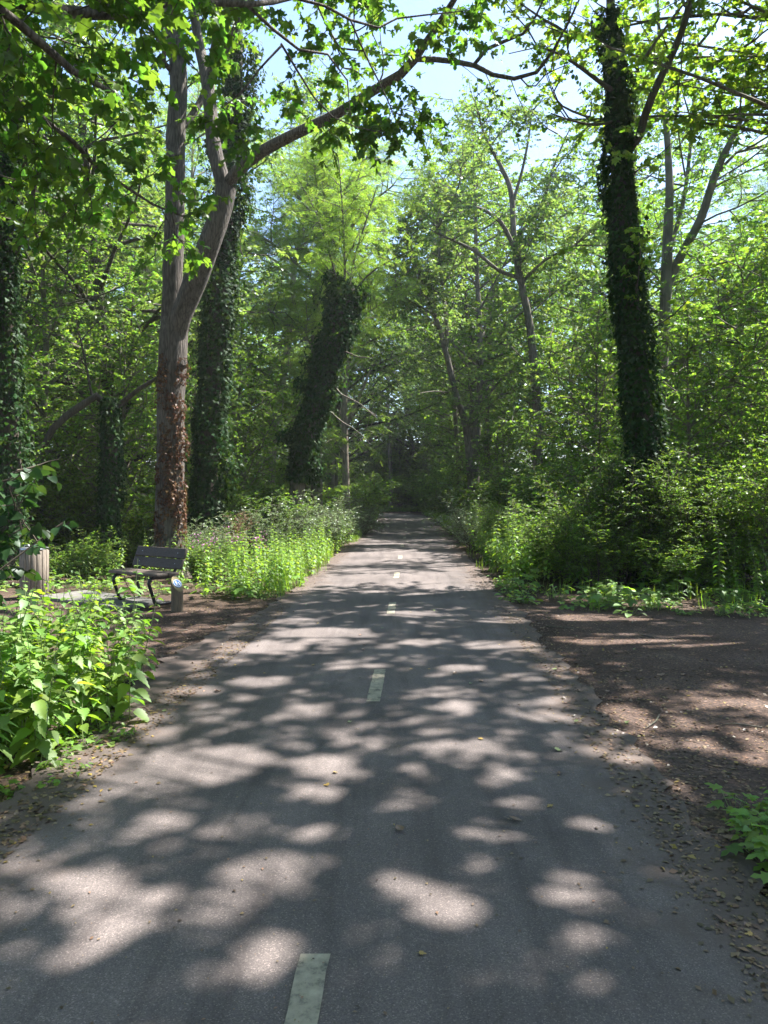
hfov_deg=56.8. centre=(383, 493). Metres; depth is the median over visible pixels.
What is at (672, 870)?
leaf litter
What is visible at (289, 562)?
nettle
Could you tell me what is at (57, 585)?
seedling plant
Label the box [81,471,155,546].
undergrowth shrub
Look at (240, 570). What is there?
nettle
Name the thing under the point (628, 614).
seedling plant
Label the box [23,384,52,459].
understory tree
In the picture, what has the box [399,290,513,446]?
woodland tree
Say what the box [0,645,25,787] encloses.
nettle
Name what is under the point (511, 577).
seedling plant
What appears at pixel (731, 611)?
seedling plant
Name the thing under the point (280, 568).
nettle
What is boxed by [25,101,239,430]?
woodland tree
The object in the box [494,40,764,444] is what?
woodland tree
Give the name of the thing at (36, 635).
nettle
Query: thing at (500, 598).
seedling plant
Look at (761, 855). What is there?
verge plant
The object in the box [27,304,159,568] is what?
ivy clad tree
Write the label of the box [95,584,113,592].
seedling plant
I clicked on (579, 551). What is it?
bush
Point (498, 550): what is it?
nettle
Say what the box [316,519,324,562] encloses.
nettle
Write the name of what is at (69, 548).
undergrowth shrub
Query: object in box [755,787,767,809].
verge plant
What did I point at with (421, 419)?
woodland tree
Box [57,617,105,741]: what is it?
nettle
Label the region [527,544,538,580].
nettle
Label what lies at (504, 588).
seedling plant
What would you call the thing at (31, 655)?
nettle
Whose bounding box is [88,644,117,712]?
nettle
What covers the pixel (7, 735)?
nettle
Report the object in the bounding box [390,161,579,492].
woodland tree
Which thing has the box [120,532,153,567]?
undergrowth shrub
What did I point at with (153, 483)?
undergrowth shrub
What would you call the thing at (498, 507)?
bush
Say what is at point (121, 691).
nettle
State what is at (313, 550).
nettle
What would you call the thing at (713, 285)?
woodland tree
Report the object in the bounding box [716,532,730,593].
tall herb
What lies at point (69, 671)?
nettle
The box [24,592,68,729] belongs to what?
nettle
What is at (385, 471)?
undergrowth shrub
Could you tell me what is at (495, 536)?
nettle
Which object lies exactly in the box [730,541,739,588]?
tall herb
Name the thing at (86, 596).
nettle
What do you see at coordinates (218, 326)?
ivy clad tree
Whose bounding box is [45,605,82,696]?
nettle
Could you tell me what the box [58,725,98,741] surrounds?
creeping plant
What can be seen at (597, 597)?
seedling plant
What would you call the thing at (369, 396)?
woodland tree
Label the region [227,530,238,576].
nettle
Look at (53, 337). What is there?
woodland tree
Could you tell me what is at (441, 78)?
sky
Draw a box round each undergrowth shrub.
[17,525,124,581]
[23,449,90,554]
[26,447,152,561]
[30,480,78,536]
[50,532,99,569]
[52,485,154,558]
[58,450,189,503]
[59,527,126,574]
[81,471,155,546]
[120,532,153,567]
[140,470,242,517]
[140,476,291,541]
[171,532,237,580]
[184,474,279,508]
[187,465,312,547]
[203,532,251,559]
[227,480,315,555]
[246,477,344,516]
[263,447,387,511]
[264,478,336,517]
[280,422,408,484]
[288,479,367,520]
[322,433,384,476]
[326,465,389,513]
[326,469,402,517]
[349,466,402,509]
[350,435,441,507]
[355,432,415,506]
[356,416,453,508]
[356,458,420,507]
[360,455,415,510]
[377,452,455,505]
[391,464,446,511]
[392,444,452,506]
[396,456,483,513]
[401,456,479,515]
[409,467,520,527]
[436,477,494,501]
[449,454,565,536]
[453,461,553,522]
[499,423,627,521]
[504,467,599,519]
[590,433,767,538]
[661,414,767,561]
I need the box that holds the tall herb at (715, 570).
[712,512,726,597]
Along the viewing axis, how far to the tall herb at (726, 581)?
11.23 m
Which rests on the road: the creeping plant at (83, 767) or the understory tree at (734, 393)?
the creeping plant at (83, 767)
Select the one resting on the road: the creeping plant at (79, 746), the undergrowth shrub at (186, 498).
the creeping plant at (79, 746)
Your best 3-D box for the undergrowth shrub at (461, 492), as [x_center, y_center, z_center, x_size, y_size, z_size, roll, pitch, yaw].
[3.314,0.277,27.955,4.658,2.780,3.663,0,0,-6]
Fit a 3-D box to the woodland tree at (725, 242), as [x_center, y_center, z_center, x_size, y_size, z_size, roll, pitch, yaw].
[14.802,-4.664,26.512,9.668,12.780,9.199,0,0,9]
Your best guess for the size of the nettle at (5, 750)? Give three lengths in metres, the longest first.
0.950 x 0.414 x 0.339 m
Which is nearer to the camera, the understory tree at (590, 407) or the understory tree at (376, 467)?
the understory tree at (590, 407)
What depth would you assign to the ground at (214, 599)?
11.32 m
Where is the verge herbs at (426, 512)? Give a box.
[331,508,462,541]
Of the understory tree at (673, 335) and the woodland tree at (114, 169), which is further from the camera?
the woodland tree at (114, 169)
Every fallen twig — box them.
[645,714,659,728]
[725,723,761,727]
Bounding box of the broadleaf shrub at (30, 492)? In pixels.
[0,459,77,611]
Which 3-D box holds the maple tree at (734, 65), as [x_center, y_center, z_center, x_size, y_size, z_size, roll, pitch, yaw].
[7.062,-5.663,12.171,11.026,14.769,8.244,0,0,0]
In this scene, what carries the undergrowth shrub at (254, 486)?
on the ground at (214, 599)
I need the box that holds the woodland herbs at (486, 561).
[1,513,767,593]
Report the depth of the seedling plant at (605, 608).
9.79 m
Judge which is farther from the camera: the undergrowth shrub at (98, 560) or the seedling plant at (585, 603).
the undergrowth shrub at (98, 560)
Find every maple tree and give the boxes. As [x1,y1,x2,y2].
[0,0,521,280]
[74,0,597,578]
[456,0,767,164]
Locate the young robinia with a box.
[306,319,405,510]
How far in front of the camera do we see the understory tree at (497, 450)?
28.97 m
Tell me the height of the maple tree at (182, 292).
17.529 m
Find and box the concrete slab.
[38,590,164,611]
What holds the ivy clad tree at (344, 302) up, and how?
on the ground at (214, 599)
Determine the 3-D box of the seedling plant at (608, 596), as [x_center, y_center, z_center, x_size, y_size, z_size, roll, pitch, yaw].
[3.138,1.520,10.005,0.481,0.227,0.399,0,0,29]
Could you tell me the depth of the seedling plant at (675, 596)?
10.88 m
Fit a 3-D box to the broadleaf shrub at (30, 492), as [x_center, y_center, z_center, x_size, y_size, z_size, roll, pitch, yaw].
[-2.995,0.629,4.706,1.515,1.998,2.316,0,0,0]
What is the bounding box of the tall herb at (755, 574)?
[749,544,764,593]
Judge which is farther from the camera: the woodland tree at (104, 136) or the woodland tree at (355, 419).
the woodland tree at (355, 419)
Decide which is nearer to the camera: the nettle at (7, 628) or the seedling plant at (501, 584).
the nettle at (7, 628)
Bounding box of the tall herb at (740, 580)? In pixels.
[735,565,743,592]
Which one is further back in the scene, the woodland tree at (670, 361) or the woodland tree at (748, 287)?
the woodland tree at (670, 361)
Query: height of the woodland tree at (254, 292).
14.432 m
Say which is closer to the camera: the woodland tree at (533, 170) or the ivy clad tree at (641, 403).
the ivy clad tree at (641, 403)
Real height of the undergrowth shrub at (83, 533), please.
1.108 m
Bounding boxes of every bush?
[145,510,254,562]
[189,511,259,555]
[224,490,344,555]
[302,493,375,547]
[325,496,389,535]
[423,492,521,549]
[473,491,549,545]
[499,436,717,585]
[500,490,644,579]
[518,499,647,587]
[614,440,767,587]
[614,514,767,592]
[654,434,767,590]
[691,414,767,568]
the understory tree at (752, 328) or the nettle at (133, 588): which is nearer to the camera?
the nettle at (133, 588)
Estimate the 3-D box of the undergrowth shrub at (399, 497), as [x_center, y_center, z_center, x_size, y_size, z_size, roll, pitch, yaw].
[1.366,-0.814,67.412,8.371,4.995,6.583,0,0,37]
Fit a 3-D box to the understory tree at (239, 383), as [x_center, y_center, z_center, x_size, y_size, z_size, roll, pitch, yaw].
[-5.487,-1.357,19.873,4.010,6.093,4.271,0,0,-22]
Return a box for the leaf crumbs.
[0,558,758,1023]
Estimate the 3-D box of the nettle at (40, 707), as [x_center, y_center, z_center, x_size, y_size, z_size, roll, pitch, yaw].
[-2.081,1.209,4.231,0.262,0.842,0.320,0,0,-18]
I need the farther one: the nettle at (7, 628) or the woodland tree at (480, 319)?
the woodland tree at (480, 319)
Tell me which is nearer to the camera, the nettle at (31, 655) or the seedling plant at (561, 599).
the nettle at (31, 655)
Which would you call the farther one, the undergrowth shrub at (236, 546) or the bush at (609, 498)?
the undergrowth shrub at (236, 546)
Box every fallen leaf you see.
[395,825,405,834]
[721,835,741,841]
[750,946,765,952]
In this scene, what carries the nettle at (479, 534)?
on the ground at (214, 599)
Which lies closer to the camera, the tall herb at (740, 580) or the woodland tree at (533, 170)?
the tall herb at (740, 580)
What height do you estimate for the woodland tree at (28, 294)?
18.295 m
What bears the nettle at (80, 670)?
on the ground at (214, 599)
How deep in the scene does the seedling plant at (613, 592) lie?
10.73 m
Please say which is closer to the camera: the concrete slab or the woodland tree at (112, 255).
the concrete slab
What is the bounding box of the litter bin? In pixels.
[19,544,48,597]
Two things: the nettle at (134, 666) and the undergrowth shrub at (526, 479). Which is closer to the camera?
the nettle at (134, 666)
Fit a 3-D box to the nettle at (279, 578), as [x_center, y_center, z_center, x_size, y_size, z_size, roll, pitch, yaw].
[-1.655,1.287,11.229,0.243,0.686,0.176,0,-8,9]
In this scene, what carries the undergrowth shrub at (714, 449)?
on the ground at (214, 599)
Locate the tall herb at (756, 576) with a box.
[748,536,765,602]
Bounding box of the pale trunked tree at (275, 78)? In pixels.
[230,76,364,495]
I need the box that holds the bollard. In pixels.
[171,577,182,611]
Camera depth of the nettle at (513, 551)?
13.08 m
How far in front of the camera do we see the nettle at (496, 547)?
14.39 m
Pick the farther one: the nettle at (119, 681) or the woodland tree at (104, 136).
the woodland tree at (104, 136)
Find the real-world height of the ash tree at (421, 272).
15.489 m
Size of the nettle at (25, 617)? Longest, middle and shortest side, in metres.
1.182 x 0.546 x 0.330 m
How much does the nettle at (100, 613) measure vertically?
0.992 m
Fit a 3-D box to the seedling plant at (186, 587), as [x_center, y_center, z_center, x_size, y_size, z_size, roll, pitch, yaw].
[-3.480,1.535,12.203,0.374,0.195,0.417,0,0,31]
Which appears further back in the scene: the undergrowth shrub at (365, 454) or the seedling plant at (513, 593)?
the undergrowth shrub at (365, 454)
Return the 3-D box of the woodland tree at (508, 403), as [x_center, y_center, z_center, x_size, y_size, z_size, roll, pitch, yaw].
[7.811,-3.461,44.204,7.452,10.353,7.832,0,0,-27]
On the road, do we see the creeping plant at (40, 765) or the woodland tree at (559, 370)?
the creeping plant at (40, 765)
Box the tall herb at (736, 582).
[725,547,743,593]
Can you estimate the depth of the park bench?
10.35 m
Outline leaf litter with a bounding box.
[0,538,767,1021]
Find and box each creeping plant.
[0,764,9,773]
[0,775,24,795]
[28,750,62,765]
[34,749,72,772]
[35,748,75,769]
[36,774,59,787]
[55,727,76,740]
[56,737,94,750]
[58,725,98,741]
[60,731,84,745]
[62,748,82,757]
[68,707,100,723]
[69,758,93,776]
[76,721,101,737]
[87,708,112,717]
[89,733,125,746]
[92,713,122,729]
[99,719,124,732]
[106,720,144,740]
[107,690,138,707]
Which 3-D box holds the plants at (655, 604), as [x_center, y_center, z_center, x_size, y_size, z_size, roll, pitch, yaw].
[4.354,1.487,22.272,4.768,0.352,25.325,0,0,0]
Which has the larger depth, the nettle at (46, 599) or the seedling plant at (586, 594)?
the seedling plant at (586, 594)
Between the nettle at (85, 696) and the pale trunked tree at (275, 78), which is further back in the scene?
the pale trunked tree at (275, 78)
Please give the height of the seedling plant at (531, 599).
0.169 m
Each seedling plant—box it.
[0,580,18,586]
[49,574,64,591]
[68,577,93,586]
[68,579,90,590]
[89,579,112,590]
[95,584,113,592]
[151,584,170,593]
[179,578,194,588]
[189,582,223,596]
[215,582,246,599]
[219,577,251,588]
[225,583,247,590]
[227,579,260,598]
[260,592,273,600]
[284,572,307,586]
[493,578,516,587]
[495,585,513,592]
[495,590,520,600]
[497,579,515,589]
[502,572,531,587]
[504,587,519,598]
[505,569,541,588]
[514,580,536,596]
[514,593,542,603]
[524,582,543,592]
[547,584,574,601]
[558,600,584,610]
[570,594,592,605]
[574,586,607,605]
[576,588,602,599]
[583,577,617,592]
[583,582,604,595]
[589,596,619,605]
[589,598,617,609]
[591,593,622,608]
[595,581,621,595]
[598,583,633,596]
[606,582,635,601]
[613,602,646,617]
[616,587,658,606]
[631,599,658,610]
[640,584,673,598]
[648,598,671,606]
[650,579,694,595]
[652,576,695,591]
[652,589,675,601]
[653,599,678,608]
[666,591,686,600]
[667,591,685,599]
[668,603,682,612]
[677,609,701,614]
[691,587,719,600]
[704,585,733,596]
[706,584,745,600]
[706,588,743,603]
[706,600,732,610]
[707,601,733,614]
[708,602,729,616]
[726,603,743,614]
[733,603,753,617]
[735,589,762,602]
[735,596,763,606]
[736,604,753,610]
[744,601,767,606]
[747,601,767,612]
[749,608,767,616]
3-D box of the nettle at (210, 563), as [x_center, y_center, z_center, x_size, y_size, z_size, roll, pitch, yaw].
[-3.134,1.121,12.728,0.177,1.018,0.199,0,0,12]
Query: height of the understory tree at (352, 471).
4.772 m
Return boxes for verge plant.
[705,782,759,818]
[720,809,767,833]
[721,818,767,860]
[725,794,767,810]
[725,813,767,840]
[726,816,767,842]
[738,807,767,830]
[738,824,767,870]
[746,850,767,861]
[750,871,767,883]
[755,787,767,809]
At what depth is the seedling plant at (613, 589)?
11.05 m
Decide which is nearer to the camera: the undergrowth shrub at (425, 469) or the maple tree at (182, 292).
the maple tree at (182, 292)
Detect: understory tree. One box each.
[18,329,76,508]
[23,349,95,488]
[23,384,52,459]
[31,387,129,493]
[38,312,200,529]
[73,366,189,496]
[90,388,156,479]
[123,341,258,529]
[154,306,307,506]
[185,409,266,492]
[222,409,287,492]
[238,428,288,482]
[338,461,362,491]
[339,436,376,480]
[357,448,399,509]
[372,444,408,506]
[408,447,446,508]
[435,439,483,504]
[470,411,532,494]
[481,399,565,479]
[491,302,680,518]
[507,424,576,473]
[543,378,619,476]
[552,332,673,489]
[567,347,690,458]
[586,290,767,517]
[654,210,767,484]
[667,322,767,475]
[695,352,767,471]
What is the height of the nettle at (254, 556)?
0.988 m
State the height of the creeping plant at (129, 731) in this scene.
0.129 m
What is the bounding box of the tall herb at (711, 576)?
[704,548,717,589]
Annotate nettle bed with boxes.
[9,509,365,593]
[452,499,615,581]
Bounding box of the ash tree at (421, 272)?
[352,127,520,511]
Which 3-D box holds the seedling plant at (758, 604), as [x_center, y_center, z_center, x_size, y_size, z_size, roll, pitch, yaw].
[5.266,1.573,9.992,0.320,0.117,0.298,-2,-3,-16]
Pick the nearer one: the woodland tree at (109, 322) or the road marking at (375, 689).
the road marking at (375, 689)
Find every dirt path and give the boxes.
[0,596,260,683]
[509,601,767,862]
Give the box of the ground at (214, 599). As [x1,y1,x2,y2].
[0,511,767,898]
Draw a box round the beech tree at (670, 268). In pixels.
[567,0,767,458]
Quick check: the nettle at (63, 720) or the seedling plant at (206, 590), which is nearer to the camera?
the nettle at (63, 720)
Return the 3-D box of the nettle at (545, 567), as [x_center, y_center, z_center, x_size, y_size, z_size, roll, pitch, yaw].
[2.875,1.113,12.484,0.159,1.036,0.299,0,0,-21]
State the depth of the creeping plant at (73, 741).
4.52 m
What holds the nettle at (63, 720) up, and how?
on the ground at (214, 599)
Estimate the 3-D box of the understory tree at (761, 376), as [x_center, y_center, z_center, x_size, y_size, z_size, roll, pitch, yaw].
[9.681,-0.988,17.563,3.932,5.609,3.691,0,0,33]
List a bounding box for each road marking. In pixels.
[284,954,329,1023]
[366,669,385,700]
[387,602,395,613]
[393,572,399,577]
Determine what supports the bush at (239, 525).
on the ground at (214, 599)
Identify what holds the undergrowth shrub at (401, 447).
on the ground at (214, 599)
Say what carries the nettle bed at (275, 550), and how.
on the ground at (214, 599)
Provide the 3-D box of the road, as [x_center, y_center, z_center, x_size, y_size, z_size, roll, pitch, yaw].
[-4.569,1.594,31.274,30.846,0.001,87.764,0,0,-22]
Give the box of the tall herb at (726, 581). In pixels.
[714,553,729,591]
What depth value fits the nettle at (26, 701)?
4.25 m
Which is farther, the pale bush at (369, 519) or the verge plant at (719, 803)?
the pale bush at (369, 519)
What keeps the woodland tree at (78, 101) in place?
on the ground at (214, 599)
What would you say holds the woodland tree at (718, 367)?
on the ground at (214, 599)
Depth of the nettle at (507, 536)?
13.96 m
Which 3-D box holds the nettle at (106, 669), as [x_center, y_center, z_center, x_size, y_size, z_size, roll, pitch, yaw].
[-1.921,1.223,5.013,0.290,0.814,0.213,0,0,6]
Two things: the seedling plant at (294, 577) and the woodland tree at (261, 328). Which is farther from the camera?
the woodland tree at (261, 328)
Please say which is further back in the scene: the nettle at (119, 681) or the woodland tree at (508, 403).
the woodland tree at (508, 403)
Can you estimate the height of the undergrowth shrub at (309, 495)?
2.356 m
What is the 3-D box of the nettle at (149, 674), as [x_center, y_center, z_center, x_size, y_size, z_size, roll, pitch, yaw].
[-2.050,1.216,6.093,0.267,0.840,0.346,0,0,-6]
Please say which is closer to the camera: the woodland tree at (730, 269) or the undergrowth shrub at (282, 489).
the undergrowth shrub at (282, 489)
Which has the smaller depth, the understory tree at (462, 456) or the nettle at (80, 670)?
the nettle at (80, 670)
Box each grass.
[364,504,440,511]
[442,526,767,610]
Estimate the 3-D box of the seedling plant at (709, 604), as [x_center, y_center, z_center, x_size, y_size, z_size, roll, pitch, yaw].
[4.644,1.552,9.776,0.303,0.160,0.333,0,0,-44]
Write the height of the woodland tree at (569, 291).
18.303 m
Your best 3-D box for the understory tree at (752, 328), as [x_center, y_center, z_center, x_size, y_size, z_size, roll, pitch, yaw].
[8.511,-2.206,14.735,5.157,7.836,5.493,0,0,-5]
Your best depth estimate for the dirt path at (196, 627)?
8.74 m
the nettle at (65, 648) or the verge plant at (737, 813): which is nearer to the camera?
the verge plant at (737, 813)
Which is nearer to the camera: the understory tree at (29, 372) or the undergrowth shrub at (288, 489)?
the understory tree at (29, 372)
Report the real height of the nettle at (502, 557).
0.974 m
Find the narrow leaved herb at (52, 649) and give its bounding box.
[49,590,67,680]
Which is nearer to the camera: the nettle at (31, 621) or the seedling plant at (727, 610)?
the nettle at (31, 621)
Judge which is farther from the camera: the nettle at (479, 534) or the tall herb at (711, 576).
the nettle at (479, 534)
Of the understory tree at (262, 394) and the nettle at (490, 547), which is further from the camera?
the understory tree at (262, 394)
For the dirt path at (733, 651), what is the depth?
5.96 m
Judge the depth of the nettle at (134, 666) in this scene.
5.38 m
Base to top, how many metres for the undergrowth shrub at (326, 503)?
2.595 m
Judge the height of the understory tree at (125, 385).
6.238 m
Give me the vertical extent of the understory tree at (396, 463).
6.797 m
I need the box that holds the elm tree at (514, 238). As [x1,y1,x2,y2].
[409,67,681,527]
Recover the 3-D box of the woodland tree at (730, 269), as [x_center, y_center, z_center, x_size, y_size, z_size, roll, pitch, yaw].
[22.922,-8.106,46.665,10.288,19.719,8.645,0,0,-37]
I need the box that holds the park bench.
[109,546,187,605]
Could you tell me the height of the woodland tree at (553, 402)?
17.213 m
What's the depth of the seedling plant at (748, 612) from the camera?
9.31 m
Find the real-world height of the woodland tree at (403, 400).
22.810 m
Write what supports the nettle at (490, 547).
on the ground at (214, 599)
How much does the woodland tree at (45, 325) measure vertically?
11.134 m
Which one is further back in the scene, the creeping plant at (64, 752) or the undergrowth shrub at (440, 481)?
the undergrowth shrub at (440, 481)
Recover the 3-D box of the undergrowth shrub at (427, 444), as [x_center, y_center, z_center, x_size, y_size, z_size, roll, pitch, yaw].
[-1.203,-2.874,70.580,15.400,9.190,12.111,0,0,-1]
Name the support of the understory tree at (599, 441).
on the ground at (214, 599)
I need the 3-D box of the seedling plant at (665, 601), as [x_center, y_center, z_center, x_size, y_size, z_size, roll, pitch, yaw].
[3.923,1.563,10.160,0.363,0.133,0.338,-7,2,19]
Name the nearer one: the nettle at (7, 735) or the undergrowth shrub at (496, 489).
the nettle at (7, 735)
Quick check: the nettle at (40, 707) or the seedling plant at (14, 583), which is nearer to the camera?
the nettle at (40, 707)
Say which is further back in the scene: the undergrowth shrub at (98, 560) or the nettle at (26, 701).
the undergrowth shrub at (98, 560)
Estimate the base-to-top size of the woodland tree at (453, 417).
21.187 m
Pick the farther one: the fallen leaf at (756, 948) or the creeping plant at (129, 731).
the creeping plant at (129, 731)
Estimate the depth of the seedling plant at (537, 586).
11.60 m
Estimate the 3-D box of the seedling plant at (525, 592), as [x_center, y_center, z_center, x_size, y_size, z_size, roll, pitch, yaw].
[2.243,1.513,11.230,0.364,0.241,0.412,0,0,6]
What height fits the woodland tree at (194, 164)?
20.230 m
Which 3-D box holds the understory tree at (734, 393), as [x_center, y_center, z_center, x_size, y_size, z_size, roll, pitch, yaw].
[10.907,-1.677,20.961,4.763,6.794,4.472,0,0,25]
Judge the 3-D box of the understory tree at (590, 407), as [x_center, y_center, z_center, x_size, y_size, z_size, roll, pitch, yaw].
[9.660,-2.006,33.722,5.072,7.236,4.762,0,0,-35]
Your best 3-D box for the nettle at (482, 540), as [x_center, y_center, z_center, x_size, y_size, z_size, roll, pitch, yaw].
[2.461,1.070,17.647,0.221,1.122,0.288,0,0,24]
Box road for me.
[0,513,767,1023]
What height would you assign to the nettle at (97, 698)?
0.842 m
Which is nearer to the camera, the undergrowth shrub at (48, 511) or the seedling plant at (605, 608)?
the seedling plant at (605, 608)
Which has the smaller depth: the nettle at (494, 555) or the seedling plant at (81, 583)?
the seedling plant at (81, 583)
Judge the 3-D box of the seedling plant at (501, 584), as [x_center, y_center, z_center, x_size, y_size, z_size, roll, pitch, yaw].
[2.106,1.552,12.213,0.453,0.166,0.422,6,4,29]
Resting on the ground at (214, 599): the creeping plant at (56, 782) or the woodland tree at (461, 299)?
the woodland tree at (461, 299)
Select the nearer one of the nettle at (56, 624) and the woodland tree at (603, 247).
the nettle at (56, 624)
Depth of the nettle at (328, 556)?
16.28 m
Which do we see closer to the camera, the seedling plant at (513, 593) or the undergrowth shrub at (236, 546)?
the seedling plant at (513, 593)
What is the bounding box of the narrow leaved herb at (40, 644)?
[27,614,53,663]
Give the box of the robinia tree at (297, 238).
[236,88,445,524]
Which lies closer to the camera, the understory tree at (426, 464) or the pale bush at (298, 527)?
the pale bush at (298, 527)
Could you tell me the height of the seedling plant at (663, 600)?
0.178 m
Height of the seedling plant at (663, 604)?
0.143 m
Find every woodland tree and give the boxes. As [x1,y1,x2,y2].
[0,20,174,250]
[7,118,161,556]
[16,41,201,439]
[17,0,304,464]
[21,277,92,454]
[22,112,196,459]
[22,113,195,492]
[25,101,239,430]
[36,274,159,438]
[74,64,298,382]
[100,223,293,506]
[120,207,341,465]
[187,45,450,509]
[190,346,287,483]
[235,217,454,503]
[240,257,307,463]
[241,320,290,445]
[243,320,363,481]
[253,267,426,471]
[326,389,381,452]
[343,270,418,466]
[349,305,453,510]
[350,268,430,510]
[355,317,427,506]
[376,154,572,495]
[382,210,525,509]
[385,82,602,504]
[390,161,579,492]
[390,348,459,470]
[390,379,449,460]
[395,292,454,445]
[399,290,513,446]
[401,324,511,453]
[403,384,503,461]
[416,378,521,477]
[436,282,542,475]
[446,352,563,483]
[448,242,608,464]
[464,380,556,478]
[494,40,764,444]
[504,182,659,435]
[507,182,758,477]
[512,295,599,446]
[516,293,582,448]
[541,208,689,409]
[574,289,693,441]
[574,313,723,445]
[607,233,767,463]
[649,217,754,371]
[666,195,767,467]
[671,300,752,434]
[672,191,767,448]
[674,132,767,382]
[675,232,767,403]
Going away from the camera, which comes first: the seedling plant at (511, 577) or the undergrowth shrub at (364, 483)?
the seedling plant at (511, 577)
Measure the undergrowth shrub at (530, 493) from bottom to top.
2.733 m
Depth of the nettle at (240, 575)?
11.29 m
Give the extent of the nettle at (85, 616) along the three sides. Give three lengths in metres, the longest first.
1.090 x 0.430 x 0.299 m
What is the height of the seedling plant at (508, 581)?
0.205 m
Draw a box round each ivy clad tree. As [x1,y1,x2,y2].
[0,1,90,577]
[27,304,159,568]
[184,19,272,555]
[271,120,425,544]
[497,0,710,586]
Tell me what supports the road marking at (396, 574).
on the road
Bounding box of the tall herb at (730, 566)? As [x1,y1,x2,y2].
[726,536,735,587]
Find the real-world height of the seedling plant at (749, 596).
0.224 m
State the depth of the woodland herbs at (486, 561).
12.75 m
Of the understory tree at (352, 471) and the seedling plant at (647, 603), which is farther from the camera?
the understory tree at (352, 471)
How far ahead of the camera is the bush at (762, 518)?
11.46 m
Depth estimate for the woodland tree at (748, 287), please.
22.13 m
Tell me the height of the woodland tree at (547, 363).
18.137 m
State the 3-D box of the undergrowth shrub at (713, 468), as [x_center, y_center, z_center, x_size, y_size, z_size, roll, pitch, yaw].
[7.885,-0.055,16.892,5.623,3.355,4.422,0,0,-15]
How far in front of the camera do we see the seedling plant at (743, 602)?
10.20 m
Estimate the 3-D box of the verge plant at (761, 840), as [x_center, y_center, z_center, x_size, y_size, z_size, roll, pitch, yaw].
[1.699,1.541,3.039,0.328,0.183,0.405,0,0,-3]
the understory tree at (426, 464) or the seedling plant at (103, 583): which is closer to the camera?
the seedling plant at (103, 583)
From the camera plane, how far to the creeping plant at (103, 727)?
4.76 m
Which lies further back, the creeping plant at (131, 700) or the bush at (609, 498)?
the bush at (609, 498)
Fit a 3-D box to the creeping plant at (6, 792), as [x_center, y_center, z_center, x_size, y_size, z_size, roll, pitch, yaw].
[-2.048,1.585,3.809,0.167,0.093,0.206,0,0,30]
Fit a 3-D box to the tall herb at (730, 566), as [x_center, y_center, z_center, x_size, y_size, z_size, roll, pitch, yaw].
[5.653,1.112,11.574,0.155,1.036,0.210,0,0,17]
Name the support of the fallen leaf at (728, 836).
on the dirt path at (733, 651)
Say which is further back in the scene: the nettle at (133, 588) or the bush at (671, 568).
the bush at (671, 568)
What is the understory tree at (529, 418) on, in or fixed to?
on the ground at (214, 599)
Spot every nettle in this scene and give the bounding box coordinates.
[0,575,46,737]
[0,596,44,675]
[0,613,57,744]
[0,615,20,691]
[0,616,34,730]
[0,622,13,745]
[0,635,22,766]
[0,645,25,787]
[0,676,13,762]
[2,607,31,726]
[4,586,22,659]
[7,610,56,678]
[9,617,55,767]
[9,631,58,768]
[11,581,38,658]
[11,601,44,646]
[16,578,56,675]
[18,616,61,722]
[19,638,88,766]
[20,622,55,728]
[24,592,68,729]
[38,600,61,652]
[43,588,77,697]
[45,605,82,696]
[46,646,95,749]
[47,599,86,732]
[53,593,91,698]
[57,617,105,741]
[59,590,95,689]
[60,607,95,709]
[60,619,103,728]
[62,582,116,695]
[64,601,106,727]
[67,571,101,694]
[74,611,112,728]
[82,579,117,710]
[86,585,111,672]
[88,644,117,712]
[91,586,115,676]
[95,615,137,715]
[100,591,131,687]
[102,618,157,709]
[104,599,145,714]
[108,603,150,721]
[112,561,148,687]
[112,615,147,678]
[125,585,164,681]
[191,551,199,588]
[204,528,213,580]
[226,540,234,578]
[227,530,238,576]
[235,549,248,585]
[235,557,245,593]
[251,533,257,575]
[259,555,270,590]
[263,560,274,595]
[272,559,285,592]
[278,545,285,581]
[284,526,293,587]
[292,532,300,581]
[302,530,310,567]
[307,543,317,575]
[308,532,317,564]
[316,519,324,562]
[324,544,331,562]
[464,503,476,549]
[474,523,481,556]
[477,515,483,550]
[479,525,487,555]
[482,511,492,558]
[487,533,494,567]
[488,529,500,569]
[490,524,502,567]
[491,522,502,571]
[493,511,501,561]
[497,532,508,579]
[499,531,508,573]
[508,521,518,574]
[509,528,523,575]
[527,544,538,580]
[542,531,552,583]
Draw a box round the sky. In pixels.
[25,0,767,471]
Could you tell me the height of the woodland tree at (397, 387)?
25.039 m
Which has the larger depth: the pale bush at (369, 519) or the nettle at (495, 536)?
the pale bush at (369, 519)
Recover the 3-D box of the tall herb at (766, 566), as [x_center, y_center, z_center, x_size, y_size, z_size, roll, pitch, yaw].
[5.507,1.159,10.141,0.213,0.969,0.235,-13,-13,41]
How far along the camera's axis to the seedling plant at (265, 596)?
10.79 m
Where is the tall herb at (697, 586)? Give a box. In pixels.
[689,546,706,595]
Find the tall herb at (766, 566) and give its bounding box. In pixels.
[761,543,767,581]
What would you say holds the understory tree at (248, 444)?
on the ground at (214, 599)
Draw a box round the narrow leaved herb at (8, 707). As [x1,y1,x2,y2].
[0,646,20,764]

